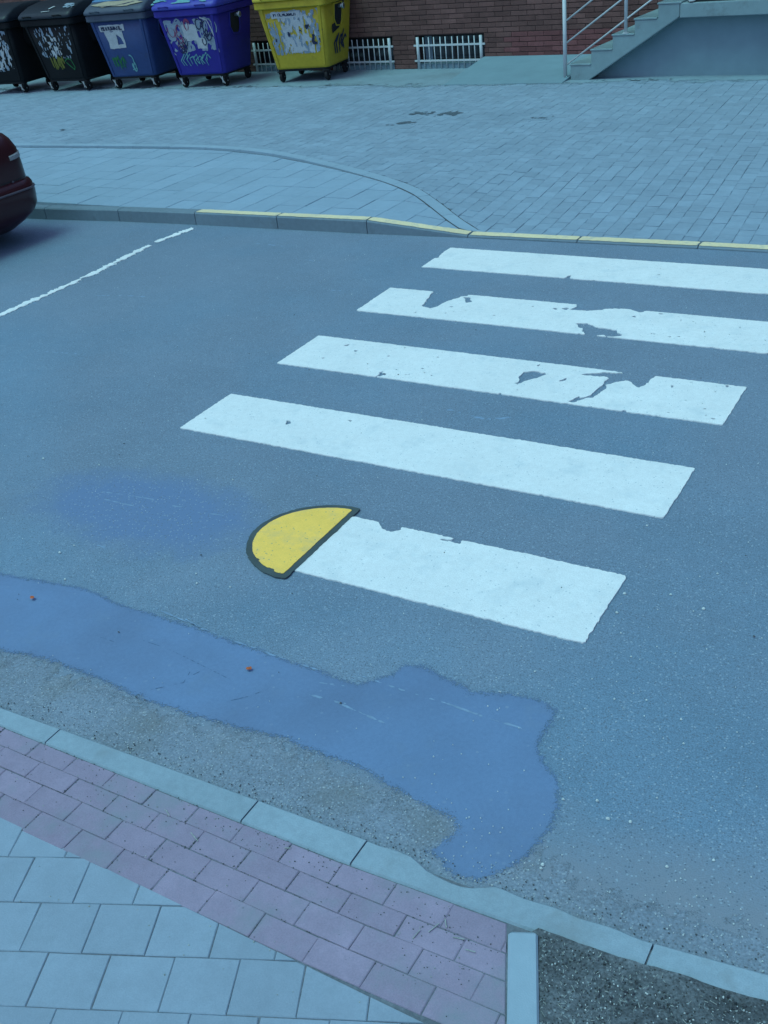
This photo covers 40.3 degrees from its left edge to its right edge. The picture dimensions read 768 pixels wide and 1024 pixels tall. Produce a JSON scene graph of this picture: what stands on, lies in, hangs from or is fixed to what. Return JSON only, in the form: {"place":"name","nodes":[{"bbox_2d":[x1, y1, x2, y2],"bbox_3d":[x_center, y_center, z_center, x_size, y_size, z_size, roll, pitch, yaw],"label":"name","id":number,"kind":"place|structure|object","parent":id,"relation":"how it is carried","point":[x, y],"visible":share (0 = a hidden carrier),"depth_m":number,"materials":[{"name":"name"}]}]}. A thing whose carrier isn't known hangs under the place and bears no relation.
{"place":"outdoors","nodes":[
{"label":"outdoors","id":0,"kind":"place"},
{"bbox_2d":[0,726,651,1023],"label":"pavement","id":1,"kind":"structure","parent":0,"point":[109,955],"depth_m":3.09,"materials":[{"name":"tile"}]},
{"bbox_2d":[27,771,462,966],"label":"joint sand grains","id":2,"kind":"object","parent":1,"relation":"on","point":[249,875],"visible":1,"depth_m":3.26,"materials":[{"name":"sand"}]},
{"bbox_2d":[0,726,492,985],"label":"joint grit","id":3,"kind":"object","parent":1,"relation":"on","point":[209,858],"visible":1,"depth_m":3.33,"materials":[{"name":"grey sand"}]},
{"bbox_2d":[0,735,497,1016],"bbox_3d":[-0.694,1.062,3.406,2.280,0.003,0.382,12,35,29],"label":"pavement crumbs","id":4,"kind":"object","parent":1,"relation":"on","point":[268,857],"visible":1,"depth_m":3.33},
{"bbox_2d":[166,810,475,951],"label":"straw bits","id":5,"kind":"object","parent":1,"relation":"on","point":[416,933],"visible":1,"depth_m":3.00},
{"bbox_2d":[531,928,767,1023],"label":"planting bed","id":6,"kind":"object","parent":1,"relation":"on","point":[680,992],"visible":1,"depth_m":2.76,"materials":[{"name":"soil"}]},
{"bbox_2d":[538,940,760,1023],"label":"dry straw","id":7,"kind":"object","parent":6,"relation":"on","point":[606,991],"visible":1,"depth_m":2.76,"materials":[{"name":"beige plant"}]},
{"bbox_2d":[541,950,762,1023],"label":"soil pebbles","id":8,"kind":"object","parent":6,"relation":"on","point":[631,994],"visible":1,"depth_m":2.75,"materials":[{"name":"stone"}]},
{"bbox_2d":[538,936,767,1023],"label":"soil clods","id":9,"kind":"object","parent":6,"relation":"on","point":[668,1010],"visible":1,"depth_m":2.75,"materials":[{"name":"brown soil"}]},
{"bbox_2d":[0,218,767,974],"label":"road","id":10,"kind":"structure","parent":0,"point":[136,522],"depth_m":4.61,"materials":[{"name":"grey asphalt"}]},
{"bbox_2d":[0,133,36,234],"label":"parked car","id":11,"kind":"object","parent":10,"relation":"on","point":[18,198],"visible":1,"depth_m":9.98,"materials":[{"name":"red paint"}]},
{"bbox_2d":[0,227,193,316],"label":"parking line","id":12,"kind":"object","parent":10,"relation":"on","point":[31,300],"visible":1,"depth_m":9.11,"materials":[{"name":"white paint"}]},
{"bbox_2d":[246,505,359,578],"bbox_3d":[-0.445,0.107,5.004,0.393,0.007,0.658,12,35,29],"label":"painted cap","id":13,"kind":"object","parent":10,"relation":"on","point":[285,545],"visible":1,"depth_m":4.98,"materials":[{"name":"yellow paint"}]},
{"bbox_2d":[1,703,758,966],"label":"gutter grit","id":14,"kind":"object","parent":10,"relation":"on","point":[399,843],"visible":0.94,"depth_m":3.30,"materials":[{"name":"grey gravel"}]},
{"bbox_2d":[42,458,718,868],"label":"pale chips","id":15,"kind":"object","parent":10,"relation":"on","point":[534,670],"visible":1,"depth_m":3.66,"materials":[{"name":"stone"}]},
{"bbox_2d":[1,669,767,971],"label":"gutter pebbles","id":16,"kind":"object","parent":10,"relation":"on","point":[413,825],"visible":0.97,"depth_m":3.36,"materials":[{"name":"stone"}]},
{"bbox_2d":[17,314,755,906],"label":"dark crumbs","id":17,"kind":"object","parent":10,"relation":"on","point":[341,702],"visible":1,"depth_m":4.12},
{"bbox_2d":[9,254,767,924],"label":"tiny chips","id":18,"kind":"object","parent":10,"relation":"on","point":[509,674],"visible":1,"depth_m":3.98,"materials":[{"name":"stone"}]},
{"bbox_2d":[180,394,694,518],"bbox_3d":[0.163,-0.355,5.671,2.904,0.006,0.510,12,35,29],"label":"crossing stripe","id":19,"kind":"object","parent":10,"relation":"on","point":[645,487],"visible":1,"depth_m":5.53,"materials":[{"name":"white paint"}]},
{"bbox_2d":[295,517,625,643],"bbox_3d":[0.305,0.267,4.594,1.405,0.006,0.508,12,35,29],"label":"crossing stripe","id":20,"kind":"object","parent":10,"relation":"on","point":[503,586],"visible":1,"depth_m":4.54,"materials":[{"name":"white paint"}]},
{"bbox_2d":[277,335,746,425],"bbox_3d":[0.665,-0.840,6.388,2.903,0.006,0.510,12,35,29],"label":"crossing stripe","id":21,"kind":"object","parent":10,"relation":"on","point":[697,401],"visible":1,"depth_m":6.29,"materials":[{"name":"white paint"}]},
{"bbox_2d":[357,288,767,353],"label":"crossing stripe","id":22,"kind":"object","parent":10,"relation":"on","point":[741,335],"visible":1,"depth_m":7.00,"materials":[{"name":"white paint"}]},
{"bbox_2d":[422,248,767,293],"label":"crossing stripe","id":23,"kind":"object","parent":10,"relation":"on","point":[711,277],"visible":1,"depth_m":7.81,"materials":[{"name":"white paint"}]},
{"bbox_2d":[0,68,767,244],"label":"pavement","id":24,"kind":"structure","parent":0,"point":[679,158],"depth_m":11.69,"materials":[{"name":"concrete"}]},
{"bbox_2d":[0,0,49,92],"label":"waste container","id":25,"kind":"object","parent":24,"relation":"on","point":[21,64],"visible":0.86,"depth_m":18.73,"materials":[{"name":"black plastic"}]},
{"bbox_2d":[18,0,114,90],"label":"waste container","id":26,"kind":"object","parent":24,"relation":"on","point":[63,39],"visible":0.94,"depth_m":18.13,"materials":[{"name":"black plastic"}]},
{"bbox_2d":[83,0,181,88],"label":"waste container","id":27,"kind":"object","parent":24,"relation":"on","point":[131,38],"visible":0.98,"depth_m":17.55,"materials":[{"name":"blue plastic"}]},
{"bbox_2d":[151,0,252,86],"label":"waste container","id":28,"kind":"object","parent":24,"relation":"on","point":[208,39],"visible":1,"depth_m":16.90,"materials":[{"name":"blue plastic"}]},
{"bbox_2d":[252,0,349,81],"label":"waste container","id":29,"kind":"object","parent":24,"relation":"on","point":[302,36],"visible":1,"depth_m":16.31,"materials":[{"name":"yellow plastic"}]},
{"bbox_2d":[444,54,590,85],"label":"concrete ramp","id":30,"kind":"structure","parent":24,"relation":"on","point":[534,69],"depth_m":15.05,"materials":[{"name":"grey paint"}]},
{"bbox_2d":[569,0,767,79],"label":"concrete staircase","id":31,"kind":"structure","parent":24,"relation":"on","point":[693,38],"depth_m":13.44,"materials":[{"name":"grey paint"}]},
{"bbox_2d":[562,0,694,77],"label":"stair railing","id":32,"kind":"object","parent":31,"relation":"on","point":[565,41],"visible":0.99,"depth_m":13.92,"materials":[{"name":"grey metal"}]},
{"label":"ground","id":33,"kind":"structure","parent":0,"visible":0},
{"bbox_2d":[0,0,662,72],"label":"brick building","id":34,"kind":"structure","parent":33,"relation":"on","point":[411,34],"depth_m":16.05,"materials":[{"name":"red brick"}]},
{"bbox_2d":[251,41,312,71],"bbox_3d":[-1.667,-7.848,18.017,1.260,0.545,0.378,13,36,30],"label":"window","id":35,"kind":"structure","parent":34,"relation":"in","point":[268,62],"depth_m":18.20,"materials":[{"name":"grey paint"}]},
{"bbox_2d":[333,37,394,70],"bbox_3d":[-0.282,-7.518,17.181,1.260,0.545,0.378,13,36,30],"label":"window","id":36,"kind":"structure","parent":34,"relation":"in","point":[368,53],"depth_m":17.11,"materials":[{"name":"grey paint"}]},
{"bbox_2d":[414,33,484,68],"bbox_3d":[1.102,-7.190,16.346,1.260,0.545,0.378,13,36,30],"label":"window","id":37,"kind":"structure","parent":34,"relation":"in","point":[451,50],"depth_m":16.35,"materials":[{"name":"grey paint"}]},
{"bbox_2d":[0,708,767,1000],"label":"kerb","id":38,"kind":"structure","parent":33,"relation":"on","point":[404,869],"depth_m":3.24,"materials":[{"name":"concrete"}]},
{"bbox_2d":[27,204,767,252],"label":"kerb","id":39,"kind":"structure","parent":33,"relation":"on","point":[316,222],"depth_m":9.55,"materials":[{"name":"grey concrete"}]},
{"bbox_2d":[507,932,538,1023],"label":"bed edging","id":40,"kind":"object","parent":33,"relation":"on","point":[523,993],"visible":0.95,"depth_m":2.82,"materials":[{"name":"white concrete"}]}
]}

